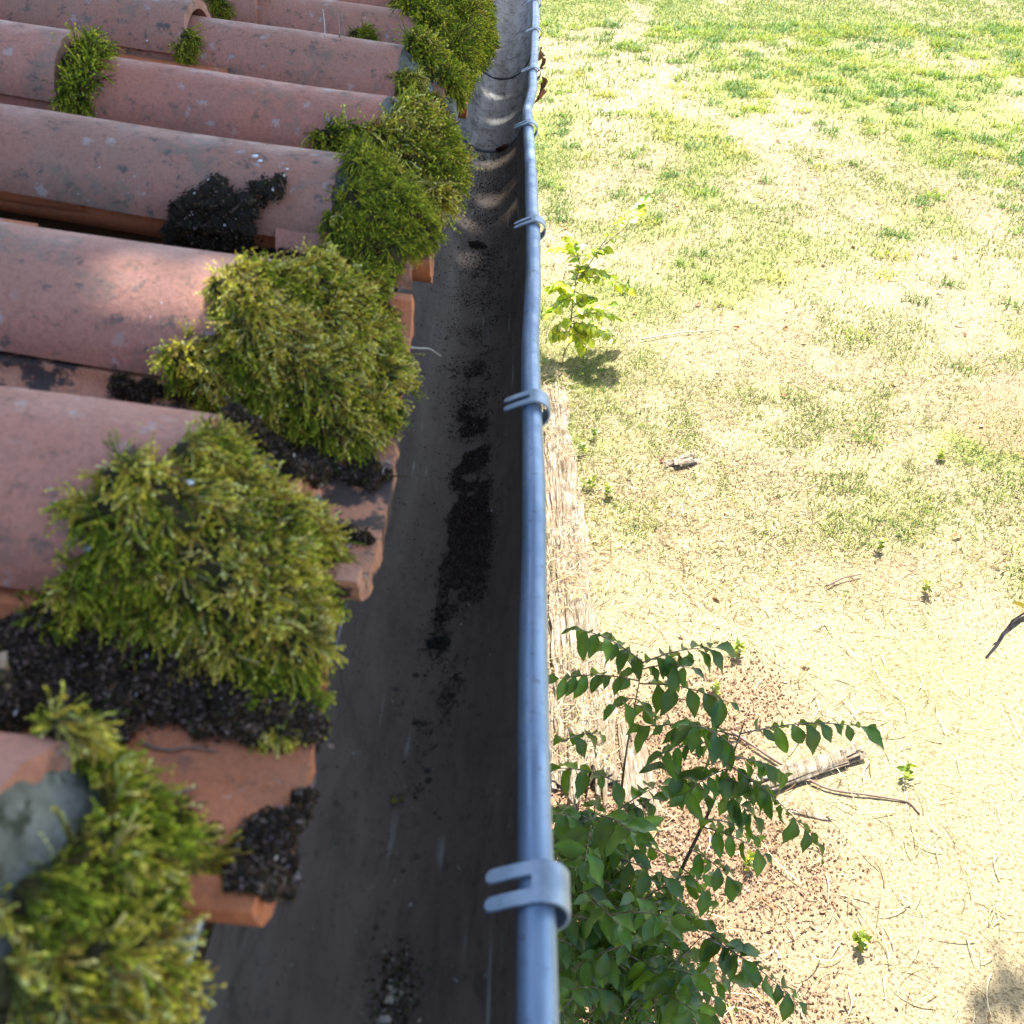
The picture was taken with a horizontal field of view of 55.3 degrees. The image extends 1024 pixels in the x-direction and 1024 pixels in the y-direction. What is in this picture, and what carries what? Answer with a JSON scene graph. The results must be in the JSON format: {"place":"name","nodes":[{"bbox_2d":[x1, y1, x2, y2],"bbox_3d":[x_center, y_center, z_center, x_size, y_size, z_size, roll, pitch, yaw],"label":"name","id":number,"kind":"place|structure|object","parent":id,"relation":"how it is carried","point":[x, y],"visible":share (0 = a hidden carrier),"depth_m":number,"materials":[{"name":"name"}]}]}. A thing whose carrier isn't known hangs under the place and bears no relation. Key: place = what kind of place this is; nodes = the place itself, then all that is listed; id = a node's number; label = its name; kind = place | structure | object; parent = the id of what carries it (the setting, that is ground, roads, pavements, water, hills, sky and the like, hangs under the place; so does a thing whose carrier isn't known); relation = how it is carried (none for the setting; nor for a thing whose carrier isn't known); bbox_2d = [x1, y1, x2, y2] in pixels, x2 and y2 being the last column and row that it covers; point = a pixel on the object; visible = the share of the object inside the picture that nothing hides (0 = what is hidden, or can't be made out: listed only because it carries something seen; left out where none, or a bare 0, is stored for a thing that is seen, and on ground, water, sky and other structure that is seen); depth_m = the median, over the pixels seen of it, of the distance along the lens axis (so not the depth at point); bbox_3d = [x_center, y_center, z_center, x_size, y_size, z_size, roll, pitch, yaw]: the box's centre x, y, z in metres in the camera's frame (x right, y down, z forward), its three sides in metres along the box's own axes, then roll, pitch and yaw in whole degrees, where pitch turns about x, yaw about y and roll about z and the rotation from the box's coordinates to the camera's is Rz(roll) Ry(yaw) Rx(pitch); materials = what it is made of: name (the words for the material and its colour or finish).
{"place":"outdoors","nodes":[
{"label":"outdoors","id":0,"kind":"place"},
{"bbox_2d":[484,859,570,931],"bbox_3d":[-0.060,0.224,0.517,0.179,0.103,0.024,1,35,1],"label":"gutter bracket","id":1,"kind":"object","parent":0,"point":[550,881],"visible":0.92,"depth_m":0.49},
{"bbox_2d":[190,0,558,1023],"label":"gutter","id":2,"kind":"object","parent":1,"relation":"on","point":[486,804],"visible":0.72,"depth_m":0.67,"materials":[{"name":"metal"}]},
{"bbox_2d":[214,33,519,1023],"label":"gutter silt","id":3,"kind":"object","parent":2,"relation":"in","point":[476,497],"visible":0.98,"depth_m":0.90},
{"bbox_2d":[375,1015,390,1023],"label":"leaf scrap","id":4,"kind":"object","parent":2,"relation":"in","point":[384,1018],"visible":1,"depth_m":0.53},
{"bbox_2d":[385,984,403,1003],"bbox_3d":[-0.065,0.265,0.537,0.011,0.004,0.011,1,35,1],"label":"leaf scrap","id":5,"kind":"object","parent":2,"relation":"in","point":[390,996],"visible":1,"depth_m":0.54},
{"bbox_2d":[360,939,429,1023],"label":"gutter silt","id":6,"kind":"object","parent":2,"relation":"in","point":[382,1004],"visible":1,"depth_m":0.54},
{"bbox_2d":[390,795,404,803],"bbox_3d":[-0.076,0.190,0.643,0.010,0.003,0.007,1,35,1],"label":"leaf scrap","id":7,"kind":"object","parent":2,"relation":"in","point":[398,800],"visible":1,"depth_m":0.64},
{"bbox_2d":[412,720,425,725],"bbox_3d":[-0.066,0.151,0.700,0.011,0.003,0.006,1,35,1],"label":"dirt lump","id":8,"kind":"object","parent":2,"relation":"in","point":[422,723],"visible":1,"depth_m":0.70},
{"bbox_2d":[426,636,450,649],"bbox_3d":[-0.057,0.102,0.765,0.018,0.007,0.016,12,37,17],"label":"dirt lump","id":9,"kind":"object","parent":2,"relation":"in","point":[441,641],"visible":1,"depth_m":0.76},
{"bbox_2d":[468,240,487,248],"bbox_3d":[-0.053,-0.406,1.488,0.034,0.010,0.028,1,35,1],"label":"leaf scrap","id":10,"kind":"object","parent":2,"relation":"in","point":[475,243],"visible":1,"depth_m":1.48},
{"bbox_2d":[514,119,537,137],"bbox_3d":[-0.038,-0.649,1.755,0.168,0.103,0.024,1,35,1],"label":"gutter bracket","id":11,"kind":"object","parent":2,"relation":"in","point":[527,121],"visible":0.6,"depth_m":1.73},
{"bbox_2d":[504,388,549,425],"bbox_3d":[-0.053,-0.067,0.928,0.176,0.103,0.024,1,35,1],"label":"gutter bracket","id":12,"kind":"object","parent":2,"relation":"in","point":[538,396],"visible":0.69,"depth_m":0.90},
{"bbox_2d":[514,215,545,239],"bbox_3d":[-0.043,-0.350,1.331,0.177,0.103,0.024,1,35,1],"label":"gutter bracket","id":13,"kind":"object","parent":2,"relation":"in","point":[537,218],"visible":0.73,"depth_m":1.30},
{"bbox_2d":[521,65,540,79],"bbox_3d":[-0.025,-0.923,2.143,0.176,0.103,0.024,1,35,1],"label":"gutter bracket","id":14,"kind":"object","parent":2,"relation":"in","point":[531,67],"visible":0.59,"depth_m":2.11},
{"bbox_2d":[534,76,547,103],"bbox_3d":[0.064,-0.912,2.115,0.027,0.052,0.067,8,36,12],"label":"dead leaf","id":15,"kind":"object","parent":2,"relation":"in","point":[542,92],"visible":0.93,"depth_m":2.10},
{"bbox_2d":[537,46,545,71],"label":"dead leaf","id":16,"kind":"object","parent":2,"relation":"attached to","point":[541,55],"visible":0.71,"depth_m":2.33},
{"bbox_2d":[532,0,1023,1023],"bbox_3d":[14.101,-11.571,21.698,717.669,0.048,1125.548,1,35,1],"label":"ground","id":17,"kind":"structure","parent":0,"point":[994,752],"depth_m":5.17,"materials":[{"name":"soil"}]},
{"bbox_2d":[0,211,397,990],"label":"house","id":18,"kind":"structure","parent":17,"relation":"on","point":[96,231],"depth_m":1.09,"materials":[{"name":"paint"}]},
{"bbox_2d":[0,218,38,226],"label":"channel tile","id":19,"kind":"object","parent":18,"relation":"on","point":[18,222],"visible":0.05,"depth_m":0.86,"materials":[{"name":"ceramic"}]},
{"bbox_2d":[0,586,328,926],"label":"channel tile","id":20,"kind":"object","parent":18,"relation":"on","point":[233,781],"visible":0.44,"depth_m":0.48,"materials":[{"name":"ceramic"}]},
{"bbox_2d":[0,576,78,651],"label":"moss cushion","id":21,"kind":"object","parent":20,"relation":"on","point":[51,624],"visible":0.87,"depth_m":0.50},
{"bbox_2d":[35,804,182,969],"bbox_3d":[-0.209,0.156,0.363,0.132,0.076,0.146,1,35,1],"label":"under tile","id":22,"kind":"object","parent":20,"relation":"on","point":[103,926],"visible":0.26,"depth_m":0.34,"materials":[{"name":"ceramic"}]},
{"bbox_2d":[0,732,77,792],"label":"cover tile","id":23,"kind":"object","parent":22,"relation":"on","point":[32,759],"visible":0.65,"depth_m":0.36,"materials":[{"name":"ceramic"}]},
{"bbox_2d":[0,768,154,965],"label":"mortar wedge","id":24,"kind":"object","parent":22,"relation":"on","point":[27,816],"visible":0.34,"depth_m":0.35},
{"bbox_2d":[0,886,227,1023],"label":"moss cushion","id":25,"kind":"object","parent":22,"relation":"on","point":[113,977],"visible":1,"depth_m":0.33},
{"bbox_2d":[0,680,251,967],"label":"moss cushion","id":26,"kind":"object","parent":20,"relation":"on","point":[112,864],"visible":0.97,"depth_m":0.36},
{"bbox_2d":[0,603,337,760],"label":"leaf crumbs","id":27,"kind":"object","parent":20,"relation":"on","point":[144,693],"visible":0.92,"depth_m":0.49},
{"bbox_2d":[0,651,24,708],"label":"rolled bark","id":28,"kind":"object","parent":27,"relation":"on","point":[4,663],"visible":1,"depth_m":0.49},
{"bbox_2d":[139,739,216,751],"bbox_3d":[-0.167,0.117,0.487,0.038,0.007,0.005,1,35,1],"label":"twig","id":29,"kind":"object","parent":20,"relation":"on","point":[148,745],"visible":0.98,"depth_m":0.49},
{"bbox_2d":[218,767,319,915],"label":"leaf crumbs","id":30,"kind":"object","parent":20,"relation":"on","point":[267,870],"visible":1,"depth_m":0.44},
{"bbox_2d":[248,723,307,757],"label":"moss cushion","id":31,"kind":"object","parent":20,"relation":"on","point":[276,741],"visible":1,"depth_m":0.49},
{"bbox_2d":[226,656,335,739],"bbox_3d":[-0.123,0.097,0.513,0.062,0.054,0.052,1,35,1],"label":"moss cushion","id":32,"kind":"object","parent":20,"relation":"on","point":[322,699],"visible":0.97,"depth_m":0.51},
{"bbox_2d":[0,351,399,600],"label":"channel tile","id":33,"kind":"object","parent":18,"relation":"on","point":[361,508],"visible":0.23,"depth_m":0.70,"materials":[{"name":"ceramic"}]},
{"bbox_2d":[106,370,405,493],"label":"leaf crumbs","id":34,"kind":"object","parent":33,"relation":"on","point":[310,464],"visible":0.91,"depth_m":0.69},
{"bbox_2d":[274,474,321,501],"bbox_3d":[-0.190,0.012,0.567,0.132,0.073,0.146,1,35,1],"label":"under tile","id":35,"kind":"object","parent":33,"relation":"on","point":[315,492],"visible":0.07,"depth_m":0.59,"materials":[{"name":"ceramic"}]},
{"bbox_2d":[0,386,222,592],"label":"cover tile","id":36,"kind":"object","parent":35,"relation":"on","point":[48,439],"visible":0.69,"depth_m":0.51,"materials":[{"name":"ceramic"}]},
{"bbox_2d":[33,412,364,705],"bbox_3d":[-0.163,0.016,0.530,0.157,0.142,0.153,1,35,1],"label":"moss cushion","id":37,"kind":"object","parent":36,"relation":"on","point":[223,559],"visible":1,"depth_m":0.50,"materials":[{"name":"plant"}]},
{"bbox_2d":[168,423,323,505],"bbox_3d":[-0.153,-0.004,0.558,0.067,0.094,0.146,1,35,1],"label":"mortar wedge","id":38,"kind":"object","parent":35,"relation":"on","point":[270,467],"visible":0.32,"depth_m":0.58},
{"bbox_2d":[336,522,381,546],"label":"leaf crumbs","id":39,"kind":"object","parent":33,"relation":"on","point":[364,537],"visible":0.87,"depth_m":0.64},
{"bbox_2d":[4,291,414,398],"bbox_3d":[-0.312,-0.154,0.819,0.442,0.113,0.196,1,35,1],"label":"channel tile","id":40,"kind":"object","parent":18,"relation":"on","point":[404,303],"visible":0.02,"depth_m":0.89,"materials":[{"name":"ceramic"}]},
{"bbox_2d":[146,232,428,469],"bbox_3d":[-0.161,-0.168,0.800,0.186,0.157,0.338,1,35,1],"label":"moss cushion","id":41,"kind":"object","parent":40,"relation":"on","point":[283,350],"visible":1,"depth_m":0.69,"materials":[{"name":"plant"}]},
{"bbox_2d":[342,251,405,326],"bbox_3d":[-0.141,-0.211,0.915,0.074,0.078,0.135,-7,36,-9],"label":"moss cushion","id":42,"kind":"object","parent":40,"relation":"hanging from","point":[382,279],"visible":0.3,"depth_m":0.88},
{"bbox_2d":[0,201,433,283],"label":"channel tile","id":43,"kind":"object","parent":18,"relation":"on","point":[123,222],"visible":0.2,"depth_m":0.97,"materials":[{"name":"ceramic"}]},
{"bbox_2d":[0,191,85,212],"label":"channel tile","id":44,"kind":"object","parent":43,"relation":"on","point":[29,200],"visible":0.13,"depth_m":0.95,"materials":[{"name":"ceramic"}]},
{"bbox_2d":[0,103,343,236],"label":"cover tile","id":45,"kind":"object","parent":43,"relation":"on","point":[135,169],"visible":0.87,"depth_m":0.94,"materials":[{"name":"pink ceramic"}]},
{"bbox_2d":[157,171,288,255],"bbox_3d":[-0.284,-0.281,0.955,0.142,0.106,0.078,13,37,18],"label":"crumbly clod","id":46,"kind":"object","parent":45,"relation":"on","point":[228,226],"visible":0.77,"depth_m":0.93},
{"bbox_2d":[250,242,307,259],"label":"leaf crumbs","id":47,"kind":"object","parent":43,"relation":"on","point":[259,249],"visible":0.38,"depth_m":0.95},
{"bbox_2d":[275,228,411,289],"bbox_3d":[-0.162,-0.291,0.997,0.132,0.074,0.146,1,35,1],"label":"under tile","id":48,"kind":"object","parent":43,"relation":"on","point":[283,237],"visible":0.16,"depth_m":0.95,"materials":[{"name":"ceramic"}]},
{"bbox_2d":[332,154,413,269],"bbox_3d":[-0.138,-0.316,1.001,0.088,0.093,0.146,1,35,1],"label":"mortar wedge","id":49,"kind":"object","parent":43,"relation":"on","point":[339,182],"visible":0.09,"depth_m":0.95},
{"bbox_2d":[315,130,449,288],"bbox_3d":[-0.128,-0.325,1.012,0.136,0.139,0.370,1,35,1],"label":"moss cushion","id":50,"kind":"object","parent":43,"relation":"on","point":[384,211],"visible":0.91,"depth_m":0.94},
{"bbox_2d":[458,100,467,118],"bbox_3d":[-0.292,-0.720,1.622,0.447,0.114,0.210,1,35,1],"label":"channel tile","id":51,"kind":"object","parent":18,"relation":"on","point":[463,115],"visible":0.02,"depth_m":1.57,"materials":[{"name":"ceramic"}]},
{"bbox_2d":[429,79,445,100],"bbox_3d":[-0.164,-0.639,1.491,0.131,0.076,0.146,1,35,1],"label":"under tile","id":52,"kind":"object","parent":51,"relation":"on","point":[435,85],"visible":0.08,"depth_m":1.45,"materials":[{"name":"ceramic"}]},
{"bbox_2d":[113,15,404,96],"bbox_3d":[-0.384,-0.695,1.462,0.484,0.131,0.143,1,35,1],"label":"cover tile","id":53,"kind":"object","parent":52,"relation":"on","point":[304,57],"visible":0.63,"depth_m":1.42,"materials":[{"name":"ceramic"}]},
{"bbox_2d":[0,0,210,53],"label":"cover tile","id":54,"kind":"object","parent":53,"relation":"on","point":[158,25],"visible":0.88,"depth_m":1.39,"materials":[{"name":"pink ceramic"}]},
{"bbox_2d":[167,23,206,66],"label":"moss cushion","id":55,"kind":"object","parent":53,"relation":"on","point":[187,50],"visible":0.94,"depth_m":1.40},
{"bbox_2d":[395,46,458,119],"bbox_3d":[-0.126,-0.656,1.484,0.089,0.093,0.146,1,35,1],"label":"mortar wedge","id":56,"kind":"object","parent":52,"relation":"on","point":[407,63],"visible":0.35,"depth_m":1.45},
{"bbox_2d":[382,62,430,98],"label":"moss cushion","id":57,"kind":"object","parent":56,"relation":"on","point":[404,78],"visible":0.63,"depth_m":1.42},
{"bbox_2d":[393,15,482,112],"bbox_3d":[-0.125,-0.742,1.615,0.151,0.178,0.420,1,35,1],"label":"moss cushion","id":58,"kind":"object","parent":51,"relation":"on","point":[427,50],"visible":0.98,"depth_m":1.46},
{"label":"channel tile","id":59,"kind":"object","parent":18,"relation":"on","visible":0},
{"bbox_2d":[116,52,227,72],"bbox_3d":[-0.630,-0.592,1.328,0.430,0.109,0.220,1,35,1],"label":"channel tile","id":60,"kind":"object","parent":59,"relation":"on","point":[171,62],"visible":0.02,"depth_m":1.41,"materials":[{"name":"ceramic"}]},
{"bbox_2d":[42,13,124,117],"bbox_3d":[-0.544,-0.586,1.250,0.099,0.128,0.394,-11,37,-15],"label":"moss cushion","id":61,"kind":"object","parent":60,"relation":"on","point":[91,49],"visible":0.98,"depth_m":1.13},
{"bbox_2d":[379,96,397,128],"bbox_3d":[-0.122,-0.464,1.211,0.083,0.094,0.146,1,35,1],"label":"mortar wedge","id":62,"kind":"object","parent":59,"relation":"on","point":[389,105],"visible":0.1,"depth_m":1.18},
{"bbox_2d":[299,81,481,233],"bbox_3d":[-0.142,-0.484,1.272,0.216,0.168,0.428,1,35,1],"label":"moss cushion","id":63,"kind":"object","parent":59,"relation":"on","point":[422,136],"visible":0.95,"depth_m":1.15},
{"bbox_2d":[420,87,449,115],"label":"moss cushion","id":64,"kind":"object","parent":59,"relation":"on","point":[436,95],"visible":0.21,"depth_m":1.43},
{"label":"channel tile","id":65,"kind":"object","parent":18,"relation":"on","visible":0},
{"bbox_2d":[474,0,499,47],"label":"moss cushion","id":66,"kind":"object","parent":65,"relation":"on","point":[489,7],"visible":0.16,"depth_m":2.17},
{"bbox_2d":[542,380,620,795],"bbox_3d":[0.282,0.136,5.101,0.326,0.193,3.360,0,35,0],"label":"rotten log","id":67,"kind":"object","parent":17,"relation":"on","point":[561,490],"visible":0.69,"depth_m":4.61,"materials":[{"name":"brown wood"}]},
{"bbox_2d":[569,698,590,804],"bbox_3d":[0.266,0.928,3.865,0.060,0.043,0.565,4,35,6],"label":"wood piece","id":68,"kind":"object","parent":67,"relation":"attached to","point":[572,791],"visible":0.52,"depth_m":3.76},
{"bbox_2d":[586,475,596,488],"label":"weed","id":69,"kind":"object","parent":17,"relation":"on","point":[590,482],"visible":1,"depth_m":5.41,"materials":[{"name":"green plant"}]},
{"bbox_2d":[541,195,652,357],"bbox_3d":[0.565,-1.618,6.666,0.734,1.050,0.957,1,35,1],"label":"sapling","id":70,"kind":"object","parent":17,"relation":"on","point":[584,332],"visible":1,"depth_m":6.63,"materials":[{"name":"green plant"}]},
{"bbox_2d":[590,700,606,805],"bbox_3d":[0.344,0.935,3.875,0.069,0.056,0.537,1,35,1],"label":"wood piece","id":71,"kind":"object","parent":17,"relation":"on","point":[598,726],"visible":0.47,"depth_m":3.94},
{"bbox_2d":[602,482,613,496],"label":"weed","id":72,"kind":"object","parent":17,"relation":"on","point":[608,490],"visible":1,"depth_m":5.36,"materials":[{"name":"green plant"}]},
{"bbox_2d":[618,718,661,816],"bbox_3d":[0.496,1.000,3.828,0.137,0.043,0.509,1,35,1],"label":"wood piece","id":73,"kind":"object","parent":17,"relation":"on","point":[634,766],"visible":0.68,"depth_m":3.80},
{"bbox_2d":[641,329,720,339],"bbox_3d":[1.222,-1.291,7.079,0.620,0.013,0.036,-9,36,-13],"label":"fallen twig","id":74,"kind":"object","parent":17,"relation":"on","point":[676,333],"visible":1,"depth_m":7.08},
{"bbox_2d":[663,452,701,470],"bbox_3d":[0.987,-0.291,5.657,0.250,0.066,0.090,-19,39,-25],"label":"bark clod","id":75,"kind":"object","parent":17,"relation":"on","point":[683,460],"visible":1,"depth_m":5.63,"materials":[{"name":"brown wood"}]},
{"bbox_2d":[710,676,720,694],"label":"weed","id":76,"kind":"object","parent":17,"relation":"on","point":[715,687],"visible":0.97,"depth_m":4.14,"materials":[{"name":"green plant"}]},
{"bbox_2d":[548,626,884,1023],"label":"shrub","id":77,"kind":"object","parent":17,"relation":"on","point":[621,941],"visible":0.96,"depth_m":1.99,"materials":[{"name":"green plant"}]},
{"bbox_2d":[549,649,927,1023],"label":"wood mulch","id":78,"kind":"object","parent":17,"relation":"on","point":[745,888],"visible":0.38,"depth_m":3.49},
{"bbox_2d":[732,639,745,656],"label":"weed","id":79,"kind":"object","parent":17,"relation":"on","point":[740,647],"visible":0.83,"depth_m":4.33,"materials":[{"name":"green plant"}]},
{"bbox_2d":[743,849,759,871],"bbox_3d":[0.841,1.232,3.452,0.070,0.095,0.067,29,44,35],"label":"weed","id":80,"kind":"object","parent":17,"relation":"on","point":[751,856],"visible":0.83,"depth_m":3.45,"materials":[{"name":"green plant"}]},
{"bbox_2d":[538,97,1023,666],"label":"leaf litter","id":81,"kind":"object","parent":17,"relation":"on","point":[798,261],"visible":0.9,"depth_m":8.88,"materials":[{"name":"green plant"}]},
{"bbox_2d":[541,365,1023,1023],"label":"dry stalks","id":82,"kind":"object","parent":17,"relation":"on","point":[581,589],"visible":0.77,"depth_m":4.21,"materials":[{"name":"beige plant"}]},
{"bbox_2d":[751,745,867,791],"bbox_3d":[1.163,0.999,3.827,0.546,0.045,0.100,-13,37,-17],"label":"wood piece","id":83,"kind":"object","parent":17,"relation":"on","point":[801,770],"visible":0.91,"depth_m":3.82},
{"bbox_2d":[789,808,835,821],"bbox_3d":[1.126,1.133,3.656,0.200,0.013,0.032,10,36,13],"label":"wood piece","id":84,"kind":"object","parent":17,"relation":"on","point":[799,812],"visible":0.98,"depth_m":3.65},
{"bbox_2d":[731,730,919,813],"bbox_3d":[1.193,1.024,3.794,0.750,0.013,0.100,19,39,24],"label":"fallen twig","id":85,"kind":"object","parent":17,"relation":"on","point":[780,763],"visible":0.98,"depth_m":3.74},
{"bbox_2d":[826,574,860,586],"bbox_3d":[1.620,0.328,4.782,0.214,0.013,0.023,-16,38,-21],"label":"fallen twig","id":86,"kind":"object","parent":17,"relation":"on","point":[833,582],"visible":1,"depth_m":4.78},
{"bbox_2d":[852,929,872,952],"bbox_3d":[1.144,1.403,3.208,0.058,0.077,0.068,27,44,33],"label":"weed","id":87,"kind":"object","parent":17,"relation":"on","point":[862,939],"visible":1,"depth_m":3.20,"materials":[{"name":"green plant"}]},
{"bbox_2d":[875,537,885,549],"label":"weed","id":88,"kind":"object","parent":17,"relation":"on","point":[880,541],"visible":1,"depth_m":4.97,"materials":[{"name":"green plant"}]},
{"bbox_2d":[900,762,907,810],"bbox_3d":[1.507,1.055,3.759,0.011,0.011,0.233,7,36,10],"label":"fallen twig","id":89,"kind":"object","parent":17,"relation":"on","point":[901,763],"visible":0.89,"depth_m":3.75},
{"bbox_2d":[896,763,918,778],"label":"weed","id":90,"kind":"object","parent":17,"relation":"on","point":[906,770],"visible":1,"depth_m":3.77,"materials":[{"name":"green plant"}]},
{"bbox_2d":[921,580,933,593],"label":"weed","id":91,"kind":"object","parent":17,"relation":"on","point":[928,585],"visible":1,"depth_m":4.67,"materials":[{"name":"green plant"}]},
{"bbox_2d":[935,447,945,458],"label":"weed","id":92,"kind":"object","parent":17,"relation":"on","point":[941,454],"visible":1,"depth_m":5.67,"materials":[{"name":"green plant"}]},
{"bbox_2d":[985,602,1023,658],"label":"branch","id":93,"kind":"object","parent":17,"relation":"on","point":[1015,622],"visible":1,"depth_m":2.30,"materials":[{"name":"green plant"}]},
{"bbox_2d":[533,0,1023,642],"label":"grass","id":94,"kind":"structure","parent":0,"point":[1007,32],"depth_m":10.49,"materials":[{"name":"plant"}]},
{"bbox_2d":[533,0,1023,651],"bbox_3d":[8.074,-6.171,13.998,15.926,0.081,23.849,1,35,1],"label":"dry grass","id":95,"kind":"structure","parent":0,"point":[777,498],"depth_m":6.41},
{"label":"under tile","id":96,"kind":"object","parent":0,"visible":0},
{"bbox_2d":[0,221,288,376],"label":"cover tile","id":97,"kind":"object","parent":96,"relation":"on","point":[102,301],"visible":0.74,"depth_m":0.70,"materials":[{"name":"ceramic"}]},
{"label":"under tile","id":98,"kind":"object","parent":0,"visible":0},
{"bbox_2d":[0,51,398,149],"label":"cover tile","id":99,"kind":"object","parent":98,"relation":"on","point":[195,100],"visible":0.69,"depth_m":1.15,"materials":[{"name":"pink ceramic"}]},
{"bbox_2d":[0,20,84,102],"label":"cover tile","id":100,"kind":"object","parent":99,"relation":"on","point":[31,55],"visible":0.81,"depth_m":1.12,"materials":[{"name":"ceramic"}]},
{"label":"under tile","id":101,"kind":"object","parent":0,"visible":0},
{"bbox_2d":[257,0,416,44],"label":"cover tile","id":102,"kind":"object","parent":101,"relation":"on","point":[306,15],"visible":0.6,"depth_m":1.67,"materials":[{"name":"ceramic"}]},
{"bbox_2d":[201,0,257,23],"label":"cover tile","id":103,"kind":"object","parent":102,"relation":"on","point":[246,11],"visible":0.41,"depth_m":1.65,"materials":[{"name":"ceramic"}]},
{"bbox_2d":[204,0,237,19],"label":"moss cushion","id":104,"kind":"object","parent":103,"relation":"on","point":[220,9],"visible":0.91,"depth_m":1.64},
{"bbox_2d":[347,19,383,41],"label":"moss cushion","id":105,"kind":"object","parent":102,"relation":"on","point":[361,33],"visible":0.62,"depth_m":1.66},
{"bbox_2d":[386,0,503,78],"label":"moss cushion","id":106,"kind":"object","parent":102,"relation":"on","point":[462,20],"visible":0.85,"depth_m":1.70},
{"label":"under tile","id":107,"kind":"object","parent":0,"visible":0},
{"bbox_2d":[336,0,394,7],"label":"cover tile","id":108,"kind":"object","parent":107,"relation":"on","point":[381,3],"visible":0.09,"depth_m":1.91,"materials":[{"name":"red ceramic"}]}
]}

